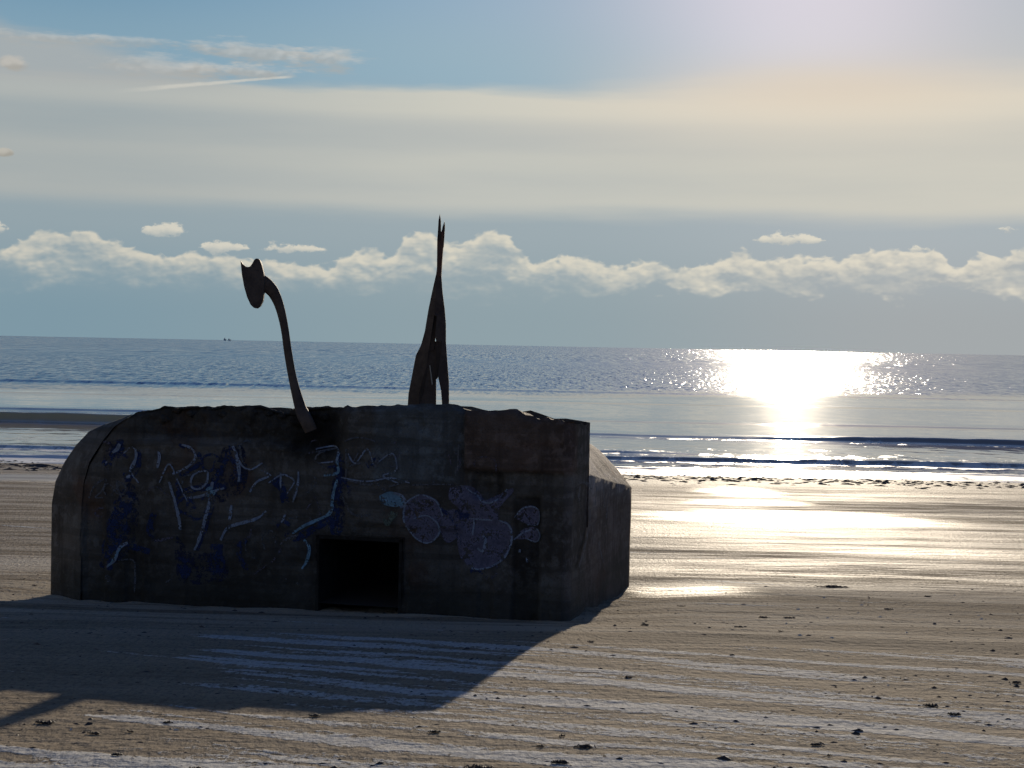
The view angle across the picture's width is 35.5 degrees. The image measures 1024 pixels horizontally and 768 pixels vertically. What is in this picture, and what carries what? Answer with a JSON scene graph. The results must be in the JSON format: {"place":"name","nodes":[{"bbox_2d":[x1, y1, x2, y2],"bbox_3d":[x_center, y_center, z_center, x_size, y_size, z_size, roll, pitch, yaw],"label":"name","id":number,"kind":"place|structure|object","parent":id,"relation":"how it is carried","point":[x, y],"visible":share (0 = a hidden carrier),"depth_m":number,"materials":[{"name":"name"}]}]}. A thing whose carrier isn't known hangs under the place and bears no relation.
{"place":"outdoors","nodes":[
{"label":"outdoors","id":0,"kind":"place"},
{"bbox_2d":[0,461,1023,767],"bbox_3d":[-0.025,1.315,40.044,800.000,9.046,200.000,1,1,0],"label":"sand beach","id":1,"kind":"structure","parent":0,"point":[774,549],"depth_m":15.58,"materials":[{"name":"beige sand"}]},
{"bbox_2d":[35,720,54,723],"bbox_3d":[-3.374,2.434,11.539,0.149,0.030,0.061,1,1,8],"label":"seaweed clump","id":2,"kind":"object","parent":1,"relation":"on","point":[45,722],"visible":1,"depth_m":11.53,"materials":[{"name":"black plant"}]},
{"bbox_2d":[51,403,631,620],"bbox_3d":[-2.289,1.794,23.285,7.488,3.282,5.042,1,1,14],"label":"bunker","id":3,"kind":"object","parent":1,"relation":"on","point":[459,510],"visible":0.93,"depth_m":20.95,"materials":[{"name":"concrete"}]},
{"bbox_2d":[241,258,316,432],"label":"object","id":4,"kind":"object","parent":3,"relation":"attached to","point":[258,283],"visible":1,"depth_m":20.97,"materials":[{"name":"black metal"}]},
{"bbox_2d":[319,535,404,607],"bbox_3d":[-1.671,2.389,21.978,1.804,0.909,2.816,1,1,0],"label":"doorway","id":5,"kind":"structure","parent":3,"relation":"in","point":[368,571],"depth_m":22.34,"materials":[{"name":"black"}]},
{"bbox_2d":[408,216,448,404],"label":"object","id":6,"kind":"object","parent":3,"relation":"on","point":[430,367],"visible":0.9,"depth_m":25.29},
{"bbox_2d":[463,763,493,767],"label":"seaweed clump","id":7,"kind":"object","parent":1,"relation":"on","point":[475,766],"visible":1,"depth_m":10.24,"materials":[{"name":"black plant"}]},
{"bbox_2d":[0,460,1023,767],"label":"seaweed scraps","id":8,"kind":"object","parent":1,"relation":"on","point":[660,478],"visible":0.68,"depth_m":19.76,"materials":[{"name":"black plant"}]},
{"bbox_2d":[70,594,1012,729],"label":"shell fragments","id":9,"kind":"object","parent":1,"relation":"on","point":[753,642],"visible":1,"depth_m":20.23,"materials":[{"name":"white"}]},
{"bbox_2d":[551,759,568,763],"bbox_3d":[0.315,2.474,10.485,0.125,0.032,0.056,1,1,6],"label":"seaweed clump","id":10,"kind":"object","parent":1,"relation":"on","point":[562,761],"visible":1,"depth_m":10.47,"materials":[{"name":"black plant"}]},
{"bbox_2d":[574,744,595,747],"bbox_3d":[0.501,2.489,11.007,0.158,0.030,0.058,1,1,0],"label":"seaweed clump","id":11,"kind":"object","parent":1,"relation":"on","point":[585,746],"visible":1,"depth_m":11.00,"materials":[{"name":"black plant"}]},
{"bbox_2d":[815,585,848,587],"bbox_3d":[5.017,3.171,25.095,0.580,0.045,0.193,1,1,0],"label":"seaweed clump","id":12,"kind":"object","parent":1,"relation":"on","point":[834,586],"visible":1,"depth_m":25.07,"materials":[{"name":"black plant"}]},
{"bbox_2d":[922,703,937,706],"bbox_3d":[3.445,2.643,13.179,0.143,0.030,0.058,1,1,0],"label":"seaweed clump","id":13,"kind":"object","parent":1,"relation":"on","point":[932,705],"visible":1,"depth_m":13.18,"materials":[{"name":"black plant"}]},
{"bbox_2d":[0,336,1023,482],"bbox_3d":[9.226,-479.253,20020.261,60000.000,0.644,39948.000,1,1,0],"label":"sea water","id":14,"kind":"structure","parent":0,"point":[798,414],"depth_m":155.11,"materials":[{"name":"blue liquid"}]},
{"bbox_2d":[0,0,1023,354],"label":"sky","id":15,"kind":"structure","parent":0,"point":[773,175],"materials":[{"name":"blue"}]}
]}

